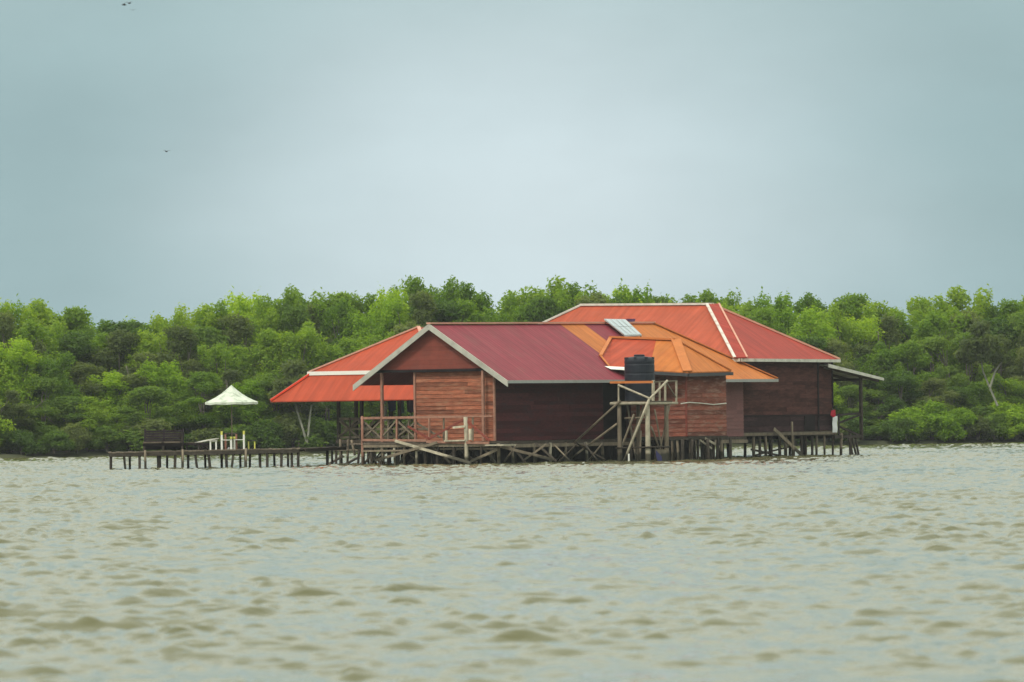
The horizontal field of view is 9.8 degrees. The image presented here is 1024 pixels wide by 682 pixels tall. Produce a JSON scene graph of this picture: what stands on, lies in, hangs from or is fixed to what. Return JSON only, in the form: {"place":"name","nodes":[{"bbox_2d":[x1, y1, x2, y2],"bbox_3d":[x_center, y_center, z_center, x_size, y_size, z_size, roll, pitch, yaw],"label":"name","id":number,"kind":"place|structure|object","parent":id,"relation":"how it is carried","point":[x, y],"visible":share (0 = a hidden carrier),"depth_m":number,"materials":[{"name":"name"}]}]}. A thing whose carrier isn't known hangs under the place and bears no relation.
{"place":"outdoors","nodes":[
{"label":"outdoors","id":0,"kind":"place"},
{"bbox_2d":[0,442,1023,681],"bbox_3d":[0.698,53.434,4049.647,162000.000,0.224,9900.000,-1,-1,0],"label":"water","id":1,"kind":"structure","parent":0,"point":[888,563],"depth_m":78.11,"materials":[{"name":"grey liquid"}]},
{"bbox_2d":[108,448,299,468],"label":"pier","id":2,"kind":"structure","parent":1,"relation":"in","point":[195,453],"depth_m":253.23,"materials":[{"name":"brown wood"}]},
{"bbox_2d":[143,428,183,450],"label":"bench","id":3,"kind":"object","parent":2,"relation":"on","point":[151,441],"visible":1,"depth_m":254.30,"materials":[{"name":"brown wood"}]},
{"bbox_2d":[205,385,257,448],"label":"parasol","id":4,"kind":"object","parent":2,"relation":"on","point":[231,395],"visible":1,"depth_m":254.59,"materials":[{"name":"white fabric"}]},
{"bbox_2d":[270,326,423,462],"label":"pavilion","id":5,"kind":"structure","parent":1,"relation":"in","point":[333,381],"depth_m":268.48,"materials":[{"name":"paint"}]},
{"bbox_2d":[350,322,778,464],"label":"stilt house","id":6,"kind":"structure","parent":1,"relation":"in","point":[503,392],"depth_m":258.48,"materials":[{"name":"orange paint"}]},
{"bbox_2d":[552,380,677,461],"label":"water tower","id":7,"kind":"structure","parent":6,"relation":"attached to","point":[636,432],"depth_m":259.15,"materials":[{"name":"brown wood"}]},
{"bbox_2d":[624,354,654,400],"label":"water tank","id":8,"kind":"object","parent":7,"relation":"on","point":[639,367],"visible":1,"depth_m":258.85,"materials":[{"name":"black plastic"}]},
{"bbox_2d":[599,336,732,459],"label":"annex","id":9,"kind":"object","parent":1,"relation":"in","point":[697,412],"visible":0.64,"depth_m":263.78,"materials":[{"name":"orange paint"}]},
{"bbox_2d":[543,303,883,456],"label":"stilt house","id":10,"kind":"structure","parent":1,"relation":"in","point":[799,395],"depth_m":277.07,"materials":[{"name":"dark wood"},{"name":"weathered wood"},{"name":"red painted metal"}]},
{"bbox_2d":[0,437,1023,457],"bbox_3d":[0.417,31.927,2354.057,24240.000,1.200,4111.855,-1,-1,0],"label":"shore ground","id":11,"kind":"structure","parent":0,"point":[81,453],"depth_m":362.14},
{"bbox_2d":[0,389,36,452],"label":"mangrove tree","id":12,"kind":"object","parent":11,"relation":"on","point":[15,409],"visible":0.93,"depth_m":344.77,"materials":[{"name":"green plant"}]},
{"bbox_2d":[4,429,40,455],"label":"mangrove bush","id":13,"kind":"object","parent":11,"relation":"on","point":[22,441],"visible":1,"depth_m":342.67,"materials":[{"name":"green plant"}]},
{"bbox_2d":[0,310,52,450],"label":"mangrove tree","id":14,"kind":"object","parent":11,"relation":"on","point":[6,323],"visible":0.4,"depth_m":351.76,"materials":[{"name":"green plant"}]},
{"bbox_2d":[0,332,53,450],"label":"mangrove tree","id":15,"kind":"object","parent":11,"relation":"on","point":[12,367],"visible":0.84,"depth_m":348.06,"materials":[{"name":"green plant"}]},
{"bbox_2d":[0,297,72,366],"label":"mangrove tree","id":16,"kind":"object","parent":11,"relation":"on","point":[33,310],"visible":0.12,"depth_m":356.99,"materials":[{"name":"green plant"}]},
{"bbox_2d":[3,374,70,442],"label":"mangrove tree","id":17,"kind":"object","parent":11,"relation":"on","point":[39,411],"visible":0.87,"depth_m":346.29,"materials":[{"name":"green plant"}]},
{"bbox_2d":[8,317,71,443],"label":"mangrove tree","id":18,"kind":"object","parent":11,"relation":"on","point":[30,330],"visible":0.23,"depth_m":352.90,"materials":[{"name":"green plant"}]},
{"bbox_2d":[22,351,80,432],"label":"mangrove tree","id":19,"kind":"object","parent":11,"relation":"on","point":[49,369],"visible":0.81,"depth_m":348.76,"materials":[{"name":"green plant"}]},
{"bbox_2d":[35,430,75,454],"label":"mangrove bush","id":20,"kind":"object","parent":11,"relation":"on","point":[56,439],"visible":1,"depth_m":343.08,"materials":[{"name":"green plant"}]},
{"bbox_2d":[39,395,90,452],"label":"mangrove tree","id":21,"kind":"object","parent":11,"relation":"on","point":[64,403],"visible":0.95,"depth_m":346.26,"materials":[{"name":"green plant"}]},
{"bbox_2d":[40,329,97,385],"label":"mangrove tree","id":22,"kind":"object","parent":11,"relation":"on","point":[75,343],"visible":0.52,"depth_m":355.24,"materials":[{"name":"green plant"}]},
{"bbox_2d":[53,305,96,365],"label":"mangrove tree","id":23,"kind":"object","parent":11,"relation":"on","point":[76,319],"visible":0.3,"depth_m":358.65,"materials":[{"name":"green plant"}]},
{"bbox_2d":[58,422,92,453],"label":"mangrove bush","id":24,"kind":"object","parent":11,"relation":"on","point":[80,435],"visible":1,"depth_m":344.06,"materials":[{"name":"green plant"}]},
{"bbox_2d":[49,362,116,449],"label":"mangrove tree","id":25,"kind":"object","parent":11,"relation":"on","point":[79,373],"visible":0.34,"depth_m":351.42,"materials":[{"name":"green plant"}]},
{"bbox_2d":[60,396,116,451],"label":"mangrove tree","id":26,"kind":"object","parent":11,"relation":"on","point":[98,417],"visible":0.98,"depth_m":345.86,"materials":[{"name":"green plant"}]},
{"bbox_2d":[76,331,127,378],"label":"mangrove tree","id":27,"kind":"object","parent":11,"relation":"on","point":[100,337],"visible":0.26,"depth_m":356.71,"materials":[{"name":"green plant"}]},
{"bbox_2d":[85,425,128,452],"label":"mangrove bush","id":28,"kind":"object","parent":11,"relation":"on","point":[104,435],"visible":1,"depth_m":344.89,"materials":[{"name":"green plant"}]},
{"bbox_2d":[79,370,140,423],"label":"mangrove tree","id":29,"kind":"object","parent":11,"relation":"on","point":[110,382],"visible":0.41,"depth_m":351.01,"materials":[{"name":"green plant"}]},
{"bbox_2d":[89,327,139,407],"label":"mangrove tree","id":30,"kind":"object","parent":11,"relation":"on","point":[120,340],"visible":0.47,"depth_m":355.62,"materials":[{"name":"green plant"}]},
{"bbox_2d":[97,318,160,349],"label":"mangrove tree","id":31,"kind":"object","parent":11,"relation":"on","point":[128,326],"visible":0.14,"depth_m":360.82,"materials":[{"name":"green plant"}]},
{"bbox_2d":[113,351,177,429],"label":"mangrove tree","id":32,"kind":"object","parent":11,"relation":"on","point":[133,379],"visible":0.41,"depth_m":352.42,"materials":[{"name":"green plant"}]},
{"bbox_2d":[112,384,181,428],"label":"mangrove tree","id":33,"kind":"object","parent":11,"relation":"on","point":[148,394],"visible":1,"depth_m":347.32,"materials":[{"name":"green plant"}]},
{"bbox_2d":[122,328,185,413],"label":"mangrove tree","id":34,"kind":"object","parent":11,"relation":"on","point":[146,339],"visible":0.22,"depth_m":356.06,"materials":[{"name":"green plant"}]},
{"bbox_2d":[133,356,191,431],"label":"mangrove tree","id":35,"kind":"object","parent":11,"relation":"on","point":[166,378],"visible":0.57,"depth_m":351.52,"materials":[{"name":"green plant"}]},
{"bbox_2d":[150,311,194,368],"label":"mangrove tree","id":36,"kind":"object","parent":11,"relation":"on","point":[179,318],"visible":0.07,"depth_m":360.85,"materials":[{"name":"green plant"}]},
{"bbox_2d":[144,391,201,434],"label":"mangrove tree","id":37,"kind":"object","parent":11,"relation":"on","point":[184,424],"visible":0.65,"depth_m":350.29,"materials":[{"name":"green plant"}]},
{"bbox_2d":[138,324,215,414],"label":"mangrove tree","id":38,"kind":"object","parent":11,"relation":"on","point":[184,339],"visible":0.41,"depth_m":355.37,"materials":[{"name":"green plant"}]},
{"bbox_2d":[169,371,234,449],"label":"mangrove tree","id":39,"kind":"object","parent":11,"relation":"on","point":[219,414],"visible":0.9,"depth_m":349.54,"materials":[{"name":"green plant"}]},
{"bbox_2d":[174,302,230,333],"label":"mangrove tree","id":40,"kind":"object","parent":11,"relation":"on","point":[211,319],"visible":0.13,"depth_m":362.98,"materials":[{"name":"green plant"}]},
{"bbox_2d":[185,428,227,449],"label":"mangrove bush","id":41,"kind":"object","parent":11,"relation":"on","point":[203,434],"visible":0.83,"depth_m":347.16,"materials":[{"name":"green plant"}]},
{"bbox_2d":[172,323,247,397],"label":"mangrove tree","id":42,"kind":"object","parent":11,"relation":"on","point":[208,336],"visible":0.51,"depth_m":357.49,"materials":[{"name":"green plant"}]},
{"bbox_2d":[181,342,245,447],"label":"mangrove tree","id":43,"kind":"object","parent":11,"relation":"on","point":[221,359],"visible":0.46,"depth_m":354.17,"materials":[{"name":"green plant"}]},
{"bbox_2d":[202,368,259,430],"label":"mangrove tree","id":44,"kind":"object","parent":11,"relation":"on","point":[230,377],"visible":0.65,"depth_m":351.93,"materials":[{"name":"green plant"}]},
{"bbox_2d":[198,313,269,377],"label":"mangrove tree","id":45,"kind":"object","parent":11,"relation":"on","point":[235,334],"visible":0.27,"depth_m":358.64,"materials":[{"name":"green plant"}]},
{"bbox_2d":[217,424,258,448],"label":"mangrove bush","id":46,"kind":"object","parent":11,"relation":"on","point":[239,429],"visible":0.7,"depth_m":347.77,"materials":[{"name":"green plant"}]},
{"bbox_2d":[223,285,261,445],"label":"mangrove tree","id":47,"kind":"object","parent":11,"relation":"on","point":[245,307],"visible":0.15,"depth_m":365.45,"materials":[{"name":"green plant"}]},
{"bbox_2d":[228,344,264,447],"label":"mangrove tree","id":48,"kind":"object","parent":11,"relation":"on","point":[244,356],"visible":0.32,"depth_m":355.46,"materials":[{"name":"green plant"}]},
{"bbox_2d":[225,376,275,448],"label":"mangrove tree","id":49,"kind":"object","parent":11,"relation":"on","point":[257,394],"visible":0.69,"depth_m":350.42,"materials":[{"name":"green plant"}]},
{"bbox_2d":[238,305,283,446],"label":"mangrove tree","id":50,"kind":"object","parent":11,"relation":"on","point":[271,319],"visible":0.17,"depth_m":360.60,"materials":[{"name":"green plant"}]},
{"bbox_2d":[243,327,283,409],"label":"mangrove tree","id":51,"kind":"object","parent":11,"relation":"on","point":[267,336],"visible":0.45,"depth_m":355.63,"materials":[{"name":"green plant"}]},
{"bbox_2d":[250,419,288,448],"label":"mangrove bush","id":52,"kind":"object","parent":11,"relation":"on","point":[266,433],"visible":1,"depth_m":348.52,"materials":[{"name":"green plant"}]},
{"bbox_2d":[252,371,297,420],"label":"mangrove tree","id":53,"kind":"object","parent":11,"relation":"on","point":[265,380],"visible":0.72,"depth_m":351.91,"materials":[{"name":"green plant"}]},
{"bbox_2d":[252,283,300,357],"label":"mangrove tree","id":54,"kind":"object","parent":11,"relation":"on","point":[261,307],"visible":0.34,"depth_m":362.65,"materials":[{"name":"green plant"}]},
{"bbox_2d":[254,319,332,419],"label":"mangrove tree","id":55,"kind":"object","parent":11,"relation":"on","point":[305,345],"visible":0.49,"depth_m":355.51,"materials":[{"name":"green plant"}]},
{"bbox_2d":[266,359,322,444],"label":"pale mangrove tree","id":56,"kind":"object","parent":11,"relation":"on","point":[293,368],"visible":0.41,"depth_m":349.08,"materials":[{"name":"green plant"}]},
{"bbox_2d":[277,299,311,341],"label":"mangrove tree","id":57,"kind":"object","parent":11,"relation":"on","point":[292,320],"visible":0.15,"depth_m":361.29,"materials":[{"name":"green plant"}]},
{"bbox_2d":[262,359,326,447],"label":"mangrove tree","id":58,"kind":"object","parent":11,"relation":"on","point":[307,407],"visible":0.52,"depth_m":352.30,"materials":[{"name":"green plant"}]},
{"bbox_2d":[274,411,315,447],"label":"mangrove bush","id":59,"kind":"object","parent":11,"relation":"on","point":[291,423],"visible":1,"depth_m":349.60,"materials":[{"name":"green plant"}]},
{"bbox_2d":[293,416,344,447],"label":"mangrove bush","id":60,"kind":"object","parent":11,"relation":"on","point":[326,432],"visible":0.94,"depth_m":349.94,"materials":[{"name":"green plant"}]},
{"bbox_2d":[301,402,353,446],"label":"mangrove tree","id":61,"kind":"object","parent":11,"relation":"on","point":[328,406],"visible":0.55,"depth_m":352.44,"materials":[{"name":"green plant"}]},
{"bbox_2d":[312,297,358,346],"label":"mangrove tree","id":62,"kind":"object","parent":11,"relation":"on","point":[342,308],"visible":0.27,"depth_m":362.29,"materials":[{"name":"green plant"}]},
{"bbox_2d":[337,305,387,344],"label":"mangrove tree","id":63,"kind":"object","parent":11,"relation":"on","point":[361,324],"visible":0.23,"depth_m":361.42,"materials":[{"name":"green plant"}]},
{"bbox_2d":[368,288,411,338],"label":"mangrove tree","id":64,"kind":"object","parent":11,"relation":"on","point":[389,319],"visible":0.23,"depth_m":363.00,"materials":[{"name":"green plant"}]},
{"bbox_2d":[387,274,440,323],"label":"mangrove tree","id":65,"kind":"object","parent":11,"relation":"on","point":[413,286],"visible":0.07,"depth_m":368.44,"materials":[{"name":"green plant"}]},
{"bbox_2d":[392,289,441,330],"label":"mangrove tree","id":66,"kind":"object","parent":11,"relation":"on","point":[424,302],"visible":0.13,"depth_m":362.40,"materials":[{"name":"green plant"}]},
{"bbox_2d":[407,295,462,321],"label":"mangrove tree","id":67,"kind":"object","parent":11,"relation":"on","point":[448,310],"visible":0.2,"depth_m":364.06,"materials":[{"name":"green plant"}]},
{"bbox_2d":[421,275,462,323],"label":"mangrove tree","id":68,"kind":"object","parent":11,"relation":"on","point":[452,292],"visible":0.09,"depth_m":367.20,"materials":[{"name":"green plant"}]},
{"bbox_2d":[433,298,495,321],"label":"mangrove tree","id":69,"kind":"object","parent":11,"relation":"on","point":[468,309],"visible":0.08,"depth_m":364.45,"materials":[{"name":"green plant"}]},
{"bbox_2d":[439,281,491,321],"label":"mangrove tree","id":70,"kind":"object","parent":11,"relation":"on","point":[466,292],"visible":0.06,"depth_m":368.93,"materials":[{"name":"green plant"}]},
{"bbox_2d":[492,292,537,321],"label":"mangrove tree","id":71,"kind":"object","parent":11,"relation":"on","point":[515,314],"visible":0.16,"depth_m":366.70,"materials":[{"name":"green plant"}]},
{"bbox_2d":[500,275,571,308],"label":"mangrove tree","id":72,"kind":"object","parent":11,"relation":"on","point":[525,296],"visible":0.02,"depth_m":373.53,"materials":[{"name":"green plant"}]},
{"bbox_2d":[518,293,568,321],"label":"mangrove tree","id":73,"kind":"object","parent":11,"relation":"on","point":[544,309],"visible":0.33,"depth_m":367.10,"materials":[{"name":"green plant"}]},
{"bbox_2d":[750,286,797,324],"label":"mangrove tree","id":74,"kind":"object","parent":11,"relation":"on","point":[780,304],"visible":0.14,"depth_m":378.27,"materials":[{"name":"green plant"}]},
{"bbox_2d":[766,300,799,334],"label":"mangrove tree","id":75,"kind":"object","parent":11,"relation":"on","point":[787,320],"visible":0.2,"depth_m":375.84,"materials":[{"name":"green plant"}]},
{"bbox_2d":[786,302,849,361],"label":"mangrove tree","id":76,"kind":"object","parent":11,"relation":"on","point":[807,320],"visible":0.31,"depth_m":373.96,"materials":[{"name":"green plant"}]},
{"bbox_2d":[820,336,855,401],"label":"mangrove tree","id":77,"kind":"object","parent":11,"relation":"on","point":[836,347],"visible":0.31,"depth_m":371.65,"materials":[{"name":"green plant"}]},
{"bbox_2d":[816,300,867,399],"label":"mangrove tree","id":78,"kind":"object","parent":11,"relation":"on","point":[843,327],"visible":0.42,"depth_m":375.98,"materials":[{"name":"green plant"}]},
{"bbox_2d":[828,292,871,333],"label":"mangrove tree","id":79,"kind":"object","parent":11,"relation":"on","point":[851,305],"visible":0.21,"depth_m":381.20,"materials":[{"name":"green plant"}]},
{"bbox_2d":[833,385,872,419],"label":"mangrove tree","id":80,"kind":"object","parent":11,"relation":"on","point":[849,392],"visible":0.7,"depth_m":368.59,"materials":[{"name":"green plant"}]},
{"bbox_2d":[846,309,886,366],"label":"mangrove tree","id":81,"kind":"object","parent":11,"relation":"on","point":[866,324],"visible":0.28,"depth_m":377.16,"materials":[{"name":"green plant"}]},
{"bbox_2d":[843,344,889,424],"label":"mangrove tree","id":82,"kind":"object","parent":11,"relation":"on","point":[859,349],"visible":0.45,"depth_m":372.74,"materials":[{"name":"green plant"}]},
{"bbox_2d":[844,388,897,425],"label":"mangrove tree","id":83,"kind":"object","parent":11,"relation":"on","point":[874,419],"visible":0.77,"depth_m":369.12,"materials":[{"name":"green plant"}]},
{"bbox_2d":[860,300,907,349],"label":"mangrove tree","id":84,"kind":"object","parent":11,"relation":"on","point":[877,310],"visible":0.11,"depth_m":380.43,"materials":[{"name":"green plant"}]},
{"bbox_2d":[852,341,918,425],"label":"mangrove tree","id":85,"kind":"object","parent":11,"relation":"on","point":[882,356],"visible":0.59,"depth_m":371.89,"materials":[{"name":"green plant"}]},
{"bbox_2d":[852,313,922,402],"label":"mangrove tree","id":86,"kind":"object","parent":11,"relation":"on","point":[889,323],"visible":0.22,"depth_m":376.75,"materials":[{"name":"green plant"}]},
{"bbox_2d":[870,370,928,416],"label":"mangrove tree","id":87,"kind":"object","parent":11,"relation":"on","point":[903,379],"visible":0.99,"depth_m":368.64,"materials":[{"name":"green plant"}]},
{"bbox_2d":[883,311,941,396],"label":"mangrove tree","id":88,"kind":"object","parent":11,"relation":"on","point":[907,328],"visible":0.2,"depth_m":379.28,"materials":[{"name":"green plant"}]},
{"bbox_2d":[888,339,939,405],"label":"mangrove tree","id":89,"kind":"object","parent":11,"relation":"on","point":[909,352],"visible":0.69,"depth_m":372.15,"materials":[{"name":"green plant"}]},
{"bbox_2d":[908,377,960,407],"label":"mangrove tree","id":90,"kind":"object","parent":11,"relation":"on","point":[938,385],"visible":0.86,"depth_m":369.43,"materials":[{"name":"green plant"}]},
{"bbox_2d":[906,294,962,378],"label":"mangrove tree","id":91,"kind":"object","parent":11,"relation":"on","point":[948,312],"visible":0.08,"depth_m":383.78,"materials":[{"name":"green plant"}]},
{"bbox_2d":[901,309,976,402],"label":"mangrove tree","id":92,"kind":"object","parent":11,"relation":"on","point":[934,325],"visible":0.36,"depth_m":378.17,"materials":[{"name":"green plant"}]},
{"bbox_2d":[909,333,968,406],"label":"mangrove tree","id":93,"kind":"object","parent":11,"relation":"on","point":[933,344],"visible":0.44,"depth_m":373.74,"materials":[{"name":"green plant"}]},
{"bbox_2d":[922,399,955,440],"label":"mangrove bush","id":94,"kind":"object","parent":11,"relation":"on","point":[939,416],"visible":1,"depth_m":366.32,"materials":[{"name":"green plant"}]},
{"bbox_2d":[930,284,993,369],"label":"mangrove tree","id":95,"kind":"object","parent":11,"relation":"on","point":[959,299],"visible":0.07,"depth_m":384.74,"materials":[{"name":"green plant"}]},
{"bbox_2d":[938,331,993,436],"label":"mangrove tree","id":96,"kind":"object","parent":11,"relation":"on","point":[954,369],"visible":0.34,"depth_m":374.64,"materials":[{"name":"green plant"}]},
{"bbox_2d":[953,320,1007,405],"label":"pale mangrove tree","id":97,"kind":"object","parent":11,"relation":"on","point":[984,348],"visible":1,"depth_m":368.07,"materials":[{"name":"green plant"}]},
{"bbox_2d":[955,381,1009,436],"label":"mangrove tree","id":98,"kind":"object","parent":11,"relation":"on","point":[973,401],"visible":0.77,"depth_m":370.91,"materials":[{"name":"green plant"}]},
{"bbox_2d":[974,315,1018,367],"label":"mangrove tree","id":99,"kind":"object","parent":11,"relation":"on","point":[996,327],"visible":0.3,"depth_m":381.54,"materials":[{"name":"green plant"}]},
{"bbox_2d":[974,333,1023,389],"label":"mangrove tree","id":100,"kind":"object","parent":11,"relation":"on","point":[1009,371],"visible":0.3,"depth_m":377.31,"materials":[{"name":"green plant"}]},
{"bbox_2d":[979,373,1023,407],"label":"mangrove tree","id":101,"kind":"object","parent":11,"relation":"on","point":[1011,386],"visible":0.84,"depth_m":371.36,"materials":[{"name":"green plant"}]},
{"bbox_2d":[1002,309,1023,366],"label":"mangrove tree","id":102,"kind":"object","parent":11,"relation":"on","point":[1015,318],"visible":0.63,"depth_m":381.35,"materials":[{"name":"green plant"}]},
{"bbox_2d":[0,0,1023,334],"label":"sky","id":103,"kind":"structure","parent":0,"point":[826,149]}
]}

